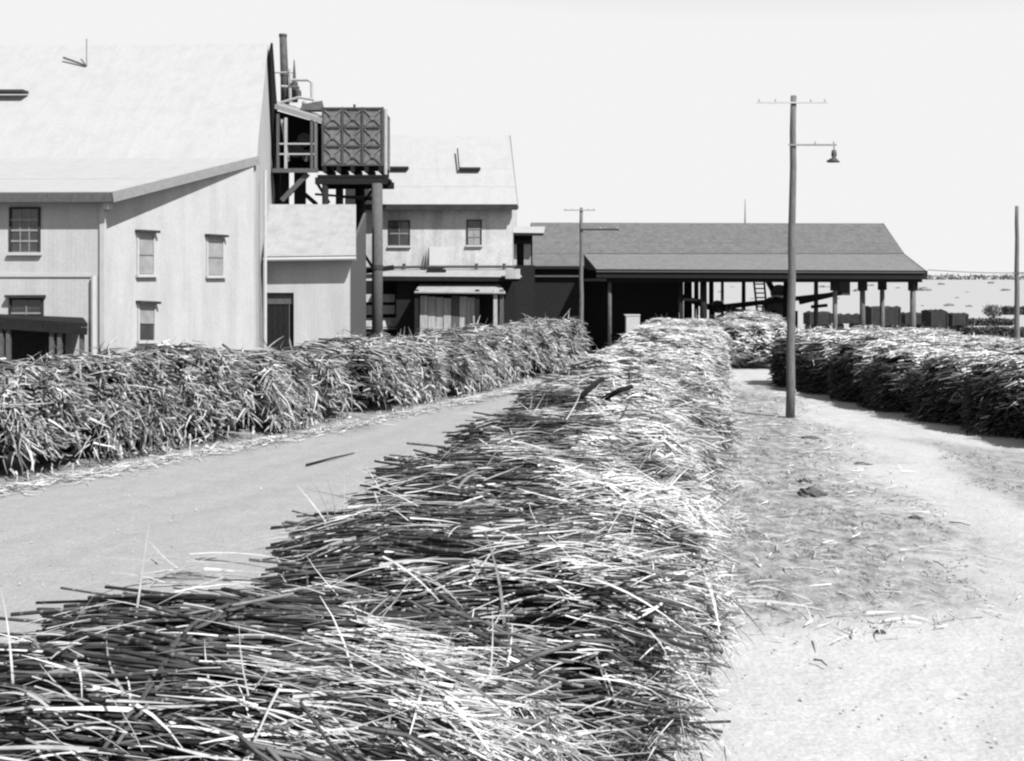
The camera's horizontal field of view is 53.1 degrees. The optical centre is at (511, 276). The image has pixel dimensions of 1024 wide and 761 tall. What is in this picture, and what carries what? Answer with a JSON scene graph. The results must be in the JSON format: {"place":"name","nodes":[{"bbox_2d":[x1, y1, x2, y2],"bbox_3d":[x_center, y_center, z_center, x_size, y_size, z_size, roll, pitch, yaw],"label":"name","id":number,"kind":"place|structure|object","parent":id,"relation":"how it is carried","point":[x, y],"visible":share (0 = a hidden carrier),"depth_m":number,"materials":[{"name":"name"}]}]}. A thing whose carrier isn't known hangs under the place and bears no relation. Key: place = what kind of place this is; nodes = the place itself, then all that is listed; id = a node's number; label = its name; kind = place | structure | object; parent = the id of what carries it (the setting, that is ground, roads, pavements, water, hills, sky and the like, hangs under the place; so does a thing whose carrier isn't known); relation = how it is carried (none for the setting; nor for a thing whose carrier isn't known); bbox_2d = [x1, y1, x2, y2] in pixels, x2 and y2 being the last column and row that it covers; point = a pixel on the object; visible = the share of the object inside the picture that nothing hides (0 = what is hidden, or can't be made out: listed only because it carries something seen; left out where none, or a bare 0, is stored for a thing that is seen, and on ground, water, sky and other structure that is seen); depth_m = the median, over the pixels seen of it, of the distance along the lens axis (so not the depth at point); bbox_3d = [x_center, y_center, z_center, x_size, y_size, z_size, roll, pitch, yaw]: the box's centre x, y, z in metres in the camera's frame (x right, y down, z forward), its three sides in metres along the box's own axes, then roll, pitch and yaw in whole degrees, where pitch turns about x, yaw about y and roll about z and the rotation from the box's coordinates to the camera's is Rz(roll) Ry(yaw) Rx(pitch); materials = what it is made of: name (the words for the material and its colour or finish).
{"place":"outdoors","nodes":[
{"label":"outdoors","id":0,"kind":"place"},
{"bbox_2d":[493,587,516,731],"bbox_3d":[-0.130,2.884,8.960,0.202,1.278,2.448,0,0,-4],"label":"load chain","id":1,"kind":"object","parent":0,"point":[506,607],"visible":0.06,"depth_m":7.93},
{"bbox_2d":[0,280,1023,760],"bbox_3d":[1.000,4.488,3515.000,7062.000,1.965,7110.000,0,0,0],"label":"ground","id":2,"kind":"structure","parent":0,"point":[904,672],"depth_m":17.60,"materials":[{"name":"soil"}]},
{"bbox_2d":[0,436,70,469],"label":"cane truck","id":3,"kind":"object","parent":2,"relation":"on","point":[41,459],"visible":0.31,"depth_m":24.42,"materials":[{"name":"black metal"}]},
{"bbox_2d":[0,314,87,361],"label":"lean to","id":4,"kind":"object","parent":2,"relation":"on","point":[22,339],"visible":0.48,"depth_m":31.75,"materials":[{"name":"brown wood"}]},
{"bbox_2d":[0,351,114,479],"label":"cane bundle","id":5,"kind":"object","parent":2,"relation":"on","point":[40,402],"visible":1,"depth_m":23.20,"materials":[{"name":"grey plant"}]},
{"bbox_2d":[55,422,159,455],"bbox_3d":[-10.600,4.167,26.360,2.062,0.604,2.300,0,0,32],"label":"cane truck","id":6,"kind":"object","parent":2,"relation":"on","point":[86,450],"visible":0.27,"depth_m":25.65,"materials":[{"name":"black metal"}]},
{"bbox_2d":[29,338,188,463],"bbox_3d":[-10.657,3.023,26.062,4.524,2.914,3.937,0,0,29],"label":"cane bundle","id":7,"kind":"object","parent":2,"relation":"on","point":[130,388],"visible":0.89,"depth_m":25.57,"materials":[{"name":"grey plant"}]},
{"bbox_2d":[0,742,218,760],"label":"cane bundle","id":8,"kind":"object","parent":2,"relation":"on","point":[15,756],"visible":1,"depth_m":4.53,"materials":[{"name":"grey plant"}]},
{"bbox_2d":[0,39,280,358],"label":"mill building","id":9,"kind":"structure","parent":2,"relation":"on","point":[137,190],"depth_m":40.12,"materials":[{"name":"white paint"}]},
{"bbox_2d":[6,207,41,254],"bbox_3d":[-16.202,-1.522,34.018,1.145,1.607,0.140,0,0,2],"label":"window","id":10,"kind":"structure","parent":9,"relation":"in","point":[24,225],"depth_m":34.05,"materials":[{"name":"glass"}]},
{"bbox_2d":[4,295,45,324],"bbox_3d":[-16.150,1.408,33.971,1.297,1.620,0.269,0,0,0],"label":"window","id":11,"kind":"structure","parent":9,"relation":"in","point":[18,304],"depth_m":34.04,"materials":[{"name":"paint"}]},
{"bbox_2d":[135,229,159,276],"bbox_3d":[-12.732,-0.813,35.788,0.230,1.648,1.010,0,0,23],"label":"window","id":12,"kind":"structure","parent":9,"relation":"in","point":[146,241],"depth_m":35.80,"materials":[{"name":"white paint"}]},
{"bbox_2d":[136,301,160,343],"bbox_3d":[-12.717,1.585,35.824,0.230,1.539,1.011,0,0,23],"label":"window","id":13,"kind":"structure","parent":9,"relation":"in","point":[146,314],"depth_m":35.84,"materials":[{"name":"white paint"}]},
{"bbox_2d":[205,234,228,277],"bbox_3d":[-11.297,-0.790,39.204,0.230,1.671,1.156,0,0,23],"label":"window","id":14,"kind":"structure","parent":9,"relation":"in","point":[215,246],"depth_m":39.20,"materials":[{"name":"white paint"}]},
{"bbox_2d":[132,413,224,440],"bbox_3d":[-9.287,4.167,28.460,2.062,0.604,2.300,0,0,31],"label":"cane truck","id":15,"kind":"object","parent":2,"relation":"on","point":[194,427],"visible":0.27,"depth_m":28.32,"materials":[{"name":"black metal"}]},
{"bbox_2d":[114,337,262,448],"bbox_3d":[-9.320,3.065,28.227,4.674,2.830,3.419,0,0,34],"label":"cane bundle","id":16,"kind":"object","parent":2,"relation":"on","point":[207,380],"visible":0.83,"depth_m":27.53,"materials":[{"name":"grey plant"}]},
{"bbox_2d":[214,408,274,429],"bbox_3d":[-7.965,4.167,30.745,2.062,0.604,2.300,0,0,30],"label":"cane truck","id":17,"kind":"object","parent":2,"relation":"on","point":[239,424],"visible":0.22,"depth_m":29.98,"materials":[{"name":"black metal"}]},
{"bbox_2d":[209,337,325,435],"bbox_3d":[-7.800,3.218,30.708,4.649,2.901,3.037,0,0,27],"label":"cane bundle","id":18,"kind":"object","parent":2,"relation":"on","point":[280,384],"visible":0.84,"depth_m":29.64,"materials":[{"name":"grey plant"}]},
{"bbox_2d":[0,527,611,760],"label":"cane bundle","id":19,"kind":"object","parent":2,"relation":"on","point":[303,679],"visible":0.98,"depth_m":5.70,"materials":[{"name":"grey plant"}]},
{"bbox_2d":[93,595,279,760],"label":"load chain","id":20,"kind":"object","parent":19,"relation":"attached to","point":[215,615],"visible":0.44,"depth_m":5.68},
{"bbox_2d":[279,396,348,416],"bbox_3d":[-6.730,4.167,32.890,2.062,0.604,2.300,0,0,30],"label":"cane truck","id":21,"kind":"object","parent":2,"relation":"on","point":[323,413],"visible":0.09,"depth_m":33.14,"materials":[{"name":"black metal"}]},
{"bbox_2d":[252,333,366,423],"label":"cane bundle","id":22,"kind":"object","parent":21,"relation":"on","point":[331,364],"visible":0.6,"depth_m":31.89,"materials":[{"name":"grey plant"}]},
{"bbox_2d":[263,204,365,351],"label":"annex","id":23,"kind":"object","parent":2,"relation":"on","point":[316,272],"visible":0.64,"depth_m":44.73,"materials":[{"name":"white wood"}]},
{"bbox_2d":[267,293,293,351],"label":"door","id":24,"kind":"structure","parent":23,"relation":"in","point":[280,306],"depth_m":44.76,"materials":[{"name":"grey wood"}]},
{"bbox_2d":[272,101,371,203],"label":"service platform","id":25,"kind":"structure","parent":2,"relation":"on","point":[298,145],"depth_m":51.23,"materials":[{"name":"grey paint"}]},
{"bbox_2d":[279,33,288,104],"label":"chimney stack","id":26,"kind":"object","parent":25,"relation":"on","point":[284,78],"visible":0.84,"depth_m":53.42,"materials":[{"name":"metal"}]},
{"bbox_2d":[291,60,297,102],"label":"thin stack","id":27,"kind":"object","parent":25,"relation":"on","point":[294,83],"visible":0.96,"depth_m":52.89,"materials":[{"name":"metal"}]},
{"bbox_2d":[275,69,323,111],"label":"pipework","id":28,"kind":"object","parent":25,"relation":"on","point":[313,106],"visible":0.92,"depth_m":52.15,"materials":[{"name":"metal"}]},
{"bbox_2d":[306,453,353,465],"bbox_3d":[-4.433,4.459,25.135,0.064,0.057,1.935,0,0,27],"label":"stick","id":29,"kind":"object","parent":2,"relation":"on","point":[312,463],"visible":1,"depth_m":24.85,"materials":[{"name":"grey wood"}]},
{"bbox_2d":[315,166,393,336],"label":"tank stand","id":30,"kind":"object","parent":2,"relation":"on","point":[358,181],"visible":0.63,"depth_m":50.38,"materials":[{"name":"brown wood"}]},
{"bbox_2d":[321,104,389,174],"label":"water tank","id":31,"kind":"object","parent":30,"relation":"on","point":[357,137],"visible":0.99,"depth_m":50.58,"materials":[{"name":"metal"}]},
{"bbox_2d":[339,389,386,410],"bbox_3d":[-5.495,4.167,35.035,2.062,0.604,2.300,0,0,29],"label":"cane truck","id":32,"kind":"object","parent":2,"relation":"on","point":[359,397],"visible":0.27,"depth_m":34.84,"materials":[{"name":"black metal"}]},
{"bbox_2d":[308,327,420,413],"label":"cane bundle","id":33,"kind":"object","parent":2,"relation":"on","point":[385,363],"visible":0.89,"depth_m":33.90,"materials":[{"name":"grey plant"}]},
{"bbox_2d":[368,381,426,402],"bbox_3d":[-4.360,4.167,37.248,2.062,0.604,2.300,0,0,27],"label":"cane truck","id":34,"kind":"object","parent":2,"relation":"on","point":[391,398],"visible":0.2,"depth_m":36.57,"materials":[{"name":"black metal"}]},
{"bbox_2d":[355,327,450,404],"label":"cane bundle","id":35,"kind":"object","parent":2,"relation":"on","point":[425,356],"visible":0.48,"depth_m":36.45,"materials":[{"name":"grey plant"}]},
{"bbox_2d":[345,135,521,337],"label":"boiling house","id":36,"kind":"structure","parent":2,"relation":"on","point":[450,205],"depth_m":54.60,"materials":[{"name":"white wood"}]},
{"bbox_2d":[387,220,410,247],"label":"window","id":37,"kind":"structure","parent":36,"relation":"in","point":[398,230],"depth_m":54.58,"materials":[{"name":"glass"}]},
{"bbox_2d":[466,220,482,246],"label":"window","id":38,"kind":"structure","parent":36,"relation":"in","point":[474,227],"depth_m":54.58,"materials":[{"name":"glass"}]},
{"bbox_2d":[396,332,494,398],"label":"cane bundle","id":39,"kind":"object","parent":2,"relation":"on","point":[464,359],"visible":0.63,"depth_m":38.38,"materials":[{"name":"grey plant"}]},
{"bbox_2d":[396,281,505,337],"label":"porch","id":40,"kind":"object","parent":2,"relation":"on","point":[465,310],"visible":0.45,"depth_m":52.20,"materials":[{"name":"grey wood"}]},
{"bbox_2d":[413,318,513,391],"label":"cane bundle","id":41,"kind":"object","parent":2,"relation":"on","point":[494,350],"visible":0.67,"depth_m":40.92,"materials":[{"name":"grey plant"}]},
{"bbox_2d":[452,315,537,383],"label":"cane bundle","id":42,"kind":"object","parent":2,"relation":"on","point":[518,343],"visible":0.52,"depth_m":43.08,"materials":[{"name":"grey plant"}]},
{"bbox_2d":[0,366,1020,760],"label":"cane litter","id":43,"kind":"object","parent":2,"relation":"on","point":[212,450],"visible":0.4,"depth_m":23.35,"materials":[{"name":"grey plant"}]},
{"bbox_2d":[1,384,1023,760],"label":"pebbles","id":44,"kind":"object","parent":2,"relation":"on","point":[735,614],"visible":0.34,"depth_m":14.79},
{"bbox_2d":[232,475,823,760],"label":"cane bundle","id":45,"kind":"object","parent":2,"relation":"on","point":[613,597],"visible":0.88,"depth_m":8.14,"materials":[{"name":"grey plant"}]},
{"bbox_2d":[513,227,544,322],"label":"lookout box","id":46,"kind":"object","parent":2,"relation":"on","point":[525,295],"visible":0.65,"depth_m":57.40,"materials":[{"name":"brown wood"}]},
{"bbox_2d":[493,314,570,373],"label":"cane bundle","id":47,"kind":"object","parent":2,"relation":"on","point":[556,331],"visible":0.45,"depth_m":47.94,"materials":[{"name":"grey plant"}]},
{"bbox_2d":[502,322,562,378],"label":"cane bundle","id":48,"kind":"object","parent":2,"relation":"on","point":[542,340],"visible":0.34,"depth_m":45.70,"materials":[{"name":"grey plant"}]},
{"bbox_2d":[342,427,739,654],"bbox_3d":[0.169,3.122,11.974,4.690,2.715,3.513,0,0,4],"label":"cane bundle","id":49,"kind":"object","parent":2,"relation":"on","point":[464,475],"visible":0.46,"depth_m":11.39,"materials":[{"name":"grey plant"}]},
{"bbox_2d":[517,308,592,363],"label":"cane bundle","id":50,"kind":"object","parent":2,"relation":"on","point":[575,343],"visible":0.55,"depth_m":50.20,"materials":[{"name":"grey plant"}]},
{"bbox_2d":[437,391,736,599],"bbox_3d":[0.978,3.093,15.366,4.703,2.773,3.752,0,0,13],"label":"cane bundle","id":51,"kind":"object","parent":2,"relation":"on","point":[622,434],"visible":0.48,"depth_m":14.81,"materials":[{"name":"grey plant"}]},
{"bbox_2d":[564,207,618,360],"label":"utility pole","id":52,"kind":"object","parent":2,"relation":"on","point":[581,297],"visible":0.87,"depth_m":51.91,"materials":[{"name":"grey wood"}]},
{"bbox_2d":[497,366,749,535],"bbox_3d":[1.880,3.043,19.115,5.012,2.873,3.545,0,0,12],"label":"cane bundle","id":53,"kind":"object","parent":2,"relation":"on","point":[698,411],"visible":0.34,"depth_m":18.50,"materials":[{"name":"grey plant"}]},
{"bbox_2d":[578,377,604,399],"bbox_3d":[1.369,1.904,17.545,0.556,0.367,0.095,0,0,-36],"label":"broken stalk","id":54,"kind":"object","parent":53,"relation":"on","point":[586,391],"visible":1,"depth_m":17.49,"materials":[{"name":"black plant"}]},
{"bbox_2d":[603,384,632,400],"bbox_3d":[1.795,1.953,17.300,0.524,0.301,0.095,0,0,24],"label":"broken stalk","id":55,"kind":"object","parent":53,"relation":"on","point":[613,393],"visible":0.97,"depth_m":17.28,"materials":[{"name":"black plant"}]},
{"bbox_2d":[530,360,745,486],"bbox_3d":[2.618,3.105,22.568,5.170,2.750,3.532,0,0,12],"label":"cane bundle","id":56,"kind":"object","parent":2,"relation":"on","point":[680,376],"visible":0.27,"depth_m":22.05,"materials":[{"name":"grey plant"}]},
{"bbox_2d":[626,366,638,384],"bbox_3d":[2.647,2.720,22.669,0.202,1.464,3.365,0,0,12],"label":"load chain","id":57,"kind":"object","parent":56,"relation":"on","point":[629,374],"visible":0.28,"depth_m":22.10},
{"bbox_2d":[563,348,734,430],"bbox_3d":[3.328,3.120,26.363,4.791,2.719,3.429,0,0,12],"label":"cane bundle","id":58,"kind":"object","parent":2,"relation":"on","point":[644,361],"visible":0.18,"depth_m":25.83,"materials":[{"name":"grey plant"}]},
{"bbox_2d":[568,340,730,410],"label":"cane bundle","id":59,"kind":"object","parent":2,"relation":"on","point":[632,350],"visible":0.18,"depth_m":29.17,"materials":[{"name":"grey plant"}]},
{"bbox_2d":[602,333,732,395],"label":"cane bundle","id":60,"kind":"object","parent":2,"relation":"on","point":[679,344],"visible":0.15,"depth_m":32.89,"materials":[{"name":"grey plant"}]},
{"bbox_2d":[614,330,734,400],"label":"cane bundle","id":61,"kind":"object","parent":2,"relation":"on","point":[649,336],"visible":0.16,"depth_m":36.32,"materials":[{"name":"grey plant"}]},
{"bbox_2d":[618,325,730,390],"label":"cane bundle","id":62,"kind":"object","parent":2,"relation":"on","point":[668,331],"visible":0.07,"depth_m":39.89,"materials":[{"name":"grey plant"}]},
{"bbox_2d":[634,313,728,359],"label":"cane bundle","id":63,"kind":"object","parent":2,"relation":"on","point":[694,321],"visible":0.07,"depth_m":47.03,"materials":[{"name":"grey plant"}]},
{"bbox_2d":[633,319,732,363],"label":"cane bundle","id":64,"kind":"object","parent":2,"relation":"on","point":[708,330],"visible":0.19,"depth_m":43.33,"materials":[{"name":"grey plant"}]},
{"bbox_2d":[641,315,725,331],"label":"cane bundle","id":65,"kind":"object","parent":2,"relation":"on","point":[711,321],"visible":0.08,"depth_m":50.43,"materials":[{"name":"grey plant"}]},
{"bbox_2d":[530,201,927,349],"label":"open shed","id":66,"kind":"structure","parent":2,"relation":"on","point":[645,271],"depth_m":62.30,"materials":[{"name":"grey wood"}]},
{"bbox_2d":[624,314,639,333],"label":"crate","id":67,"kind":"object","parent":66,"relation":"in","point":[632,321],"visible":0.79,"depth_m":56.70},
{"bbox_2d":[712,308,756,320],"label":"cane bundle","id":68,"kind":"object","parent":2,"relation":"on","point":[733,313],"visible":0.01,"depth_m":61.31,"materials":[{"name":"grey plant"}]},
{"bbox_2d":[753,282,767,311],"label":"ladder","id":69,"kind":"object","parent":68,"relation":"on","point":[764,293],"visible":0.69,"depth_m":61.59,"materials":[{"name":"grey wood"}]},
{"bbox_2d":[715,305,769,324],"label":"cane bundle","id":70,"kind":"object","parent":2,"relation":"on","point":[717,317],"visible":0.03,"depth_m":58.81,"materials":[{"name":"grey plant"}]},
{"bbox_2d":[711,311,785,363],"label":"cane bundle","id":71,"kind":"object","parent":2,"relation":"on","point":[741,314],"visible":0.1,"depth_m":52.90,"materials":[{"name":"grey plant"}]},
{"bbox_2d":[715,309,786,325],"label":"cane bundle","id":72,"kind":"object","parent":2,"relation":"on","point":[738,313],"visible":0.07,"depth_m":55.75,"materials":[{"name":"grey plant"}]},
{"bbox_2d":[716,312,799,367],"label":"cane bundle","id":73,"kind":"object","parent":2,"relation":"on","point":[751,338],"visible":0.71,"depth_m":49.52,"materials":[{"name":"grey plant"}]},
{"bbox_2d":[683,282,849,331],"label":"cane carrier","id":74,"kind":"object","parent":2,"relation":"on","point":[775,302],"visible":0.55,"depth_m":63.70,"materials":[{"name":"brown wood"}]},
{"bbox_2d":[757,95,839,417],"bbox_3d":[9.111,-0.541,32.645,2.635,10.487,0.419,0,0,4],"label":"utility pole","id":75,"kind":"object","parent":2,"relation":"on","point":[790,368],"visible":0.97,"depth_m":32.58,"materials":[{"name":"grey wood"}]},
{"bbox_2d":[765,325,855,386],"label":"cane bundle","id":76,"kind":"object","parent":2,"relation":"on","point":[778,364],"visible":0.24,"depth_m":42.05,"materials":[{"name":"grey plant"}]},
{"bbox_2d":[797,486,827,496],"bbox_3d":[6.222,4.437,21.185,0.567,0.192,0.581,0,0,0],"label":"clod","id":77,"kind":"object","parent":2,"relation":"on","point":[811,491],"visible":1,"depth_m":21.02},
{"bbox_2d":[803,311,831,330],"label":"rail wagon","id":78,"kind":"object","parent":2,"relation":"on","point":[825,319],"visible":0.83,"depth_m":84.05,"materials":[{"name":"black metal"}]},
{"bbox_2d":[795,332,864,395],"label":"cane bundle","id":79,"kind":"object","parent":2,"relation":"on","point":[810,369],"visible":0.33,"depth_m":39.50,"materials":[{"name":"grey plant"}]},
{"bbox_2d":[832,313,859,329],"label":"rail wagon","id":80,"kind":"object","parent":2,"relation":"on","point":[852,320],"visible":0.69,"depth_m":86.55,"materials":[{"name":"black metal"}]},
{"bbox_2d":[714,385,1023,631],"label":"trampled grass","id":81,"kind":"structure","parent":2,"relation":"on","point":[896,521],"depth_m":19.18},
{"bbox_2d":[823,328,915,402],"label":"cane bundle","id":82,"kind":"object","parent":2,"relation":"on","point":[843,370],"visible":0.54,"depth_m":36.90,"materials":[{"name":"grey plant"}]},
{"bbox_2d":[842,321,910,336],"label":"cane bundle","id":83,"kind":"object","parent":2,"relation":"on","point":[857,331],"visible":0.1,"depth_m":48.35,"materials":[{"name":"white plant"}]},
{"bbox_2d":[865,306,900,329],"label":"rail wagon","id":84,"kind":"object","parent":2,"relation":"on","point":[872,314],"visible":0.76,"depth_m":83.05,"materials":[{"name":"black metal"}]},
{"bbox_2d":[862,325,951,337],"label":"cane bundle","id":85,"kind":"object","parent":2,"relation":"on","point":[897,329],"visible":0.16,"depth_m":45.50,"materials":[{"name":"white plant"}]},
{"bbox_2d":[898,312,922,329],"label":"rail wagon","id":86,"kind":"object","parent":2,"relation":"on","point":[905,319],"visible":0.52,"depth_m":85.77,"materials":[{"name":"black metal"}]},
{"bbox_2d":[856,333,981,412],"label":"cane bundle","id":87,"kind":"object","parent":2,"relation":"on","point":[881,383],"visible":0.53,"depth_m":34.24,"materials":[{"name":"grey plant"}]},
{"bbox_2d":[921,309,947,332],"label":"rail wagon","id":88,"kind":"object","parent":2,"relation":"on","point":[934,318],"visible":0.82,"depth_m":81.05,"materials":[{"name":"black metal"}]},
{"bbox_2d":[899,328,987,342],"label":"cane bundle","id":89,"kind":"object","parent":2,"relation":"on","point":[926,337],"visible":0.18,"depth_m":42.79,"materials":[{"name":"white plant"}]},
{"bbox_2d":[946,312,968,331],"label":"rail wagon","id":90,"kind":"object","parent":2,"relation":"on","point":[956,321],"visible":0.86,"depth_m":83.55,"materials":[{"name":"black metal"}]},
{"bbox_2d":[896,345,1020,425],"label":"cane bundle","id":91,"kind":"object","parent":2,"relation":"on","point":[933,381],"visible":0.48,"depth_m":31.65,"materials":[{"name":"grey plant"}]},
{"bbox_2d":[922,273,1023,279],"bbox_3d":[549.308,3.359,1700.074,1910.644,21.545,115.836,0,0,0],"label":"distant treeline","id":92,"kind":"object","parent":2,"relation":"on","point":[953,276],"visible":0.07,"depth_m":1656.15,"materials":[{"name":"grey plant"}]},
{"bbox_2d":[940,332,1019,350],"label":"cane bundle","id":93,"kind":"object","parent":2,"relation":"on","point":[968,344],"visible":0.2,"depth_m":39.89,"materials":[{"name":"white plant"}]},
{"bbox_2d":[959,324,1012,337],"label":"hedge","id":94,"kind":"object","parent":2,"relation":"on","point":[990,330],"visible":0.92,"depth_m":75.25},
{"bbox_2d":[949,347,1023,438],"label":"cane bundle","id":95,"kind":"object","parent":2,"relation":"on","point":[987,399],"visible":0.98,"depth_m":29.09,"materials":[{"name":"grey plant"}]},
{"bbox_2d":[966,317,1013,325],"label":"hedge","id":96,"kind":"object","parent":2,"relation":"on","point":[991,321],"visible":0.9,"depth_m":94.23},
{"bbox_2d":[982,304,1003,317],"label":"tree","id":97,"kind":"object","parent":2,"relation":"on","point":[989,310],"visible":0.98,"depth_m":97.80,"materials":[{"name":"plant"}]},
{"bbox_2d":[971,336,1023,352],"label":"cane bundle","id":98,"kind":"object","parent":2,"relation":"on","point":[1009,344],"visible":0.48,"depth_m":37.61,"materials":[{"name":"white plant"}]},
{"bbox_2d":[1000,305,1023,314],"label":"hedge","id":99,"kind":"object","parent":2,"relation":"on","point":[1008,310],"visible":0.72,"depth_m":121.25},
{"bbox_2d":[1010,326,1023,337],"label":"hedge","id":100,"kind":"object","parent":2,"relation":"on","point":[1021,332],"visible":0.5,"depth_m":75.25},
{"bbox_2d":[1011,379,1023,420],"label":"cane bundle","id":101,"kind":"object","parent":2,"relation":"on","point":[1021,394],"visible":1,"depth_m":27.68,"materials":[{"name":"grey plant"}]},
{"bbox_2d":[1013,206,1023,338],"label":"utility pole","id":102,"kind":"object","parent":2,"relation":"on","point":[1016,272],"visible":0.88,"depth_m":59.90,"materials":[{"name":"grey wood"}]},
{"bbox_2d":[0,0,1023,275],"label":"sky","id":103,"kind":"structure","parent":0,"point":[628,111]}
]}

